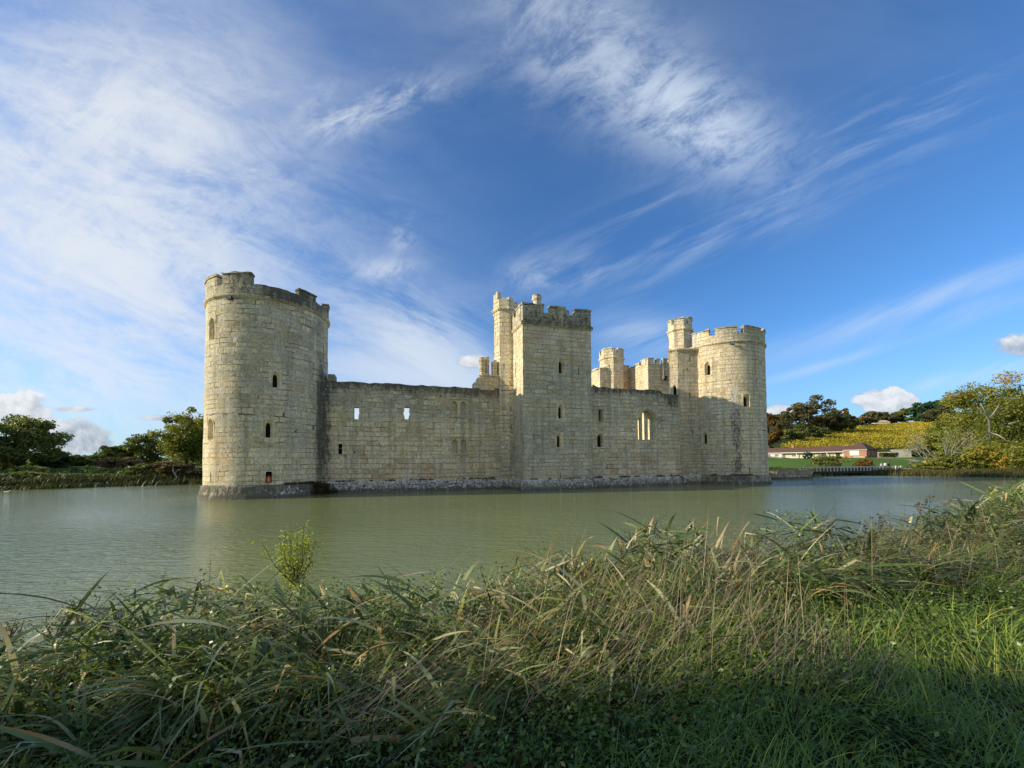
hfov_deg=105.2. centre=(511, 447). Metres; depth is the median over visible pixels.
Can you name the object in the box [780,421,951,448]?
vineyard
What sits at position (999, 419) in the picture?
tree
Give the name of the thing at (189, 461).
distant woods
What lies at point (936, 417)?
tree
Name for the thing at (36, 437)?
tree
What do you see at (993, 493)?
shrub
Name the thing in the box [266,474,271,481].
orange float
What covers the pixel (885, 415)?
tree
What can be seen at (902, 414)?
tree
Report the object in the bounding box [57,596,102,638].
weed stalk
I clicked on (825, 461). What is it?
shrub
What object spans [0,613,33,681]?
weed stalk
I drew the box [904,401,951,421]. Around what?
tree
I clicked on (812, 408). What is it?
tree
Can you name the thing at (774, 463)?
ground
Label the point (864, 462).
shrub
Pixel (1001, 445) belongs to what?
shrub
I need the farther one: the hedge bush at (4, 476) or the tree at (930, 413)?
the tree at (930, 413)
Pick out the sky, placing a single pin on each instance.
(842, 181)
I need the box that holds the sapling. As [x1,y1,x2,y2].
[252,520,323,612]
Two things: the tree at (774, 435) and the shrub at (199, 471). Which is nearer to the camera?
the shrub at (199, 471)
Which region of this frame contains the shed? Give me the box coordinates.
[877,450,911,457]
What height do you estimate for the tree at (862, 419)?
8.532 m
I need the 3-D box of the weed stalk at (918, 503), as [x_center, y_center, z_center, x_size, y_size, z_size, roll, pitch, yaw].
[7.802,1.517,7.447,0.388,1.275,0.448,-1,-2,27]
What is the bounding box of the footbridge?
[783,466,903,475]
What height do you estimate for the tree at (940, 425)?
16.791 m
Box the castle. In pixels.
[197,271,772,499]
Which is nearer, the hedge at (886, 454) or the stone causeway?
the stone causeway
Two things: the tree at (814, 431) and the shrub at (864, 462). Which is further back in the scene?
the tree at (814, 431)
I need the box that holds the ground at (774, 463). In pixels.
[0,423,1023,767]
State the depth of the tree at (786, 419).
201.81 m
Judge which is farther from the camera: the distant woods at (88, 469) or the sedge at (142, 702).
the distant woods at (88, 469)
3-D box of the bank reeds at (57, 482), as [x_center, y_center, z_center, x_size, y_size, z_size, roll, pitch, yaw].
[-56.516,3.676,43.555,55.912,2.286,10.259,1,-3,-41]
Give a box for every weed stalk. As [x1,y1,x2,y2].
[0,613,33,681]
[24,611,75,659]
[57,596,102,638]
[112,608,142,638]
[743,528,780,555]
[859,512,887,548]
[913,495,939,539]
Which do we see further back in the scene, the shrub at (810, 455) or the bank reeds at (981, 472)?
the shrub at (810, 455)
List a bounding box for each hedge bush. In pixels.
[0,474,25,479]
[5,471,46,479]
[40,473,87,477]
[88,473,115,476]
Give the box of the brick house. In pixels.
[843,442,878,457]
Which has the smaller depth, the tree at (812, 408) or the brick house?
the brick house
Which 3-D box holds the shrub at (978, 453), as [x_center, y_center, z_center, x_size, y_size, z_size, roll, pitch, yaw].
[74.968,1.790,62.935,7.004,4.534,6.882,-2,-3,37]
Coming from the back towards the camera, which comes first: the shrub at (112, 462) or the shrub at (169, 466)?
the shrub at (112, 462)
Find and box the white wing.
[768,445,849,457]
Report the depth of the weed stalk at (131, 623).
4.01 m
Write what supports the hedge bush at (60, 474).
on the ground at (774, 463)
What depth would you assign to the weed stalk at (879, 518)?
6.53 m
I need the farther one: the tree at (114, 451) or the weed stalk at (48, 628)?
the tree at (114, 451)
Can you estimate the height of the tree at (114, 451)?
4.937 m
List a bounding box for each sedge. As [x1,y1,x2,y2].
[0,476,1023,767]
[0,506,1023,767]
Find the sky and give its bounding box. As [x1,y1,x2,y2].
[0,0,1023,456]
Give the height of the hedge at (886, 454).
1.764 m
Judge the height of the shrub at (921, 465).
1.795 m
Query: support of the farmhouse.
on the ground at (774, 463)
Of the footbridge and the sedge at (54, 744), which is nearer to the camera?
the sedge at (54, 744)
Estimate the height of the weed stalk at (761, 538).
1.217 m
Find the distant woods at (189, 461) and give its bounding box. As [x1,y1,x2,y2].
[12,457,201,465]
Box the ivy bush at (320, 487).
[310,480,339,493]
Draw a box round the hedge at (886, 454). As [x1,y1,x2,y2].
[878,452,898,457]
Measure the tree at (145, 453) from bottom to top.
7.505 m
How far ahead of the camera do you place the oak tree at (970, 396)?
76.07 m
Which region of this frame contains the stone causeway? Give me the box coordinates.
[769,467,824,478]
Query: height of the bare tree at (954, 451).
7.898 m
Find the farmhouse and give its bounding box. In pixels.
[872,420,889,423]
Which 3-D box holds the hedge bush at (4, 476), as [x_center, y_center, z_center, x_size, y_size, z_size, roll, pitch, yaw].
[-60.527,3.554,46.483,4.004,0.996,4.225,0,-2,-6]
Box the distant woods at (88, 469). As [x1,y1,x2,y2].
[0,465,164,475]
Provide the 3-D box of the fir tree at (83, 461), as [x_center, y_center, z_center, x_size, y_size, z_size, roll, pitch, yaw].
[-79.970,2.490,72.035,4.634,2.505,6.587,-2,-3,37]
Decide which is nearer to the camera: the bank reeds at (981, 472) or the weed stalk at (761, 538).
the weed stalk at (761, 538)
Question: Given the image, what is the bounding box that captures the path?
[869,458,923,469]
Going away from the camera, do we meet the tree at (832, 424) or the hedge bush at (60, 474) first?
the hedge bush at (60, 474)
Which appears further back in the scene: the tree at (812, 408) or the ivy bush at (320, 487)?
the tree at (812, 408)
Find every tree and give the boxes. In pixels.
[0,414,75,469]
[24,450,79,467]
[70,454,101,465]
[82,453,116,464]
[93,444,133,458]
[118,433,170,464]
[146,406,203,464]
[767,413,783,447]
[775,406,808,430]
[780,429,806,441]
[791,394,841,430]
[793,424,831,438]
[821,414,842,428]
[827,415,859,432]
[835,408,855,418]
[852,416,874,425]
[860,411,879,423]
[866,411,900,422]
[888,408,914,422]
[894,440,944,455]
[900,426,985,467]
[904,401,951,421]
[920,407,957,422]
[921,420,964,449]
[928,399,1000,448]
[932,412,958,422]
[933,370,1023,454]
[965,399,1023,436]
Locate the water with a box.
[0,474,1023,659]
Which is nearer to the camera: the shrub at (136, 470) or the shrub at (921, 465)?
the shrub at (136, 470)
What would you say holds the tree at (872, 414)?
on the ground at (774, 463)
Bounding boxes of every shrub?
[87,456,148,468]
[118,463,159,475]
[145,460,202,476]
[178,469,202,476]
[802,452,812,458]
[804,454,851,469]
[852,458,876,467]
[907,462,950,470]
[924,452,987,469]
[948,445,1000,469]
[969,439,1021,468]
[978,484,1023,514]
[984,448,1023,469]
[995,440,1023,469]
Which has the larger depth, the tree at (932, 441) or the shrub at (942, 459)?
the tree at (932, 441)
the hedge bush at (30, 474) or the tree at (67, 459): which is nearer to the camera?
the hedge bush at (30, 474)
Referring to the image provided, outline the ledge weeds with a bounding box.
[284,473,752,483]
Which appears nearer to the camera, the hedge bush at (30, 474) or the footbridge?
the hedge bush at (30, 474)
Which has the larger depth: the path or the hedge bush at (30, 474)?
the path
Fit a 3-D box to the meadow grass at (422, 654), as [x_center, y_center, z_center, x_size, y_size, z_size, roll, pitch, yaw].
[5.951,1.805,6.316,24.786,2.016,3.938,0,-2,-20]
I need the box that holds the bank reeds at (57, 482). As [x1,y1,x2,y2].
[0,470,202,490]
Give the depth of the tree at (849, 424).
211.44 m
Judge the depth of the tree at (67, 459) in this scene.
65.58 m
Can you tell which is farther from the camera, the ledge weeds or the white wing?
the white wing
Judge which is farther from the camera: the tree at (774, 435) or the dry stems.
the tree at (774, 435)
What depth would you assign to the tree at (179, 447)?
80.08 m
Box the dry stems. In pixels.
[19,483,1023,756]
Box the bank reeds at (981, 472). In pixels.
[775,466,1023,477]
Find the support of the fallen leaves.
on the ground at (774, 463)
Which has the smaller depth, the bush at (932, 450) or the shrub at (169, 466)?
the shrub at (169, 466)
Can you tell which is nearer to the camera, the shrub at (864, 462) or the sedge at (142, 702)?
the sedge at (142, 702)
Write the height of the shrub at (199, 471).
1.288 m
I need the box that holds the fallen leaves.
[8,539,1023,767]
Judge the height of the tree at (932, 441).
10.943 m
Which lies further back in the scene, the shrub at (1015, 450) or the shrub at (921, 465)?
the shrub at (921, 465)
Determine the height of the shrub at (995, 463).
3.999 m
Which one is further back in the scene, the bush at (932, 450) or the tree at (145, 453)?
the bush at (932, 450)
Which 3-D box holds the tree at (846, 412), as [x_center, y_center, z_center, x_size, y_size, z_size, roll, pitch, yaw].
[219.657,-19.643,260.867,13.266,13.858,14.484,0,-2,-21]
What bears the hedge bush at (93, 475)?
on the ground at (774, 463)
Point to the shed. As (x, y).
(900, 452)
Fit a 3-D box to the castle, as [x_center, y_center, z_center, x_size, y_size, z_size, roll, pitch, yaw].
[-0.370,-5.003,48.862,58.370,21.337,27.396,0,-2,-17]
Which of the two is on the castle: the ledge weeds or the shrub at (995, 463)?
the ledge weeds
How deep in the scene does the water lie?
16.27 m
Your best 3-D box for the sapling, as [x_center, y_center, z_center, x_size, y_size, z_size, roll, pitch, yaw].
[-2.686,1.741,4.628,0.587,1.704,0.744,-2,-3,37]
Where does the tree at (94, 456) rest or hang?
on the ground at (774, 463)
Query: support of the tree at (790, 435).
on the ground at (774, 463)

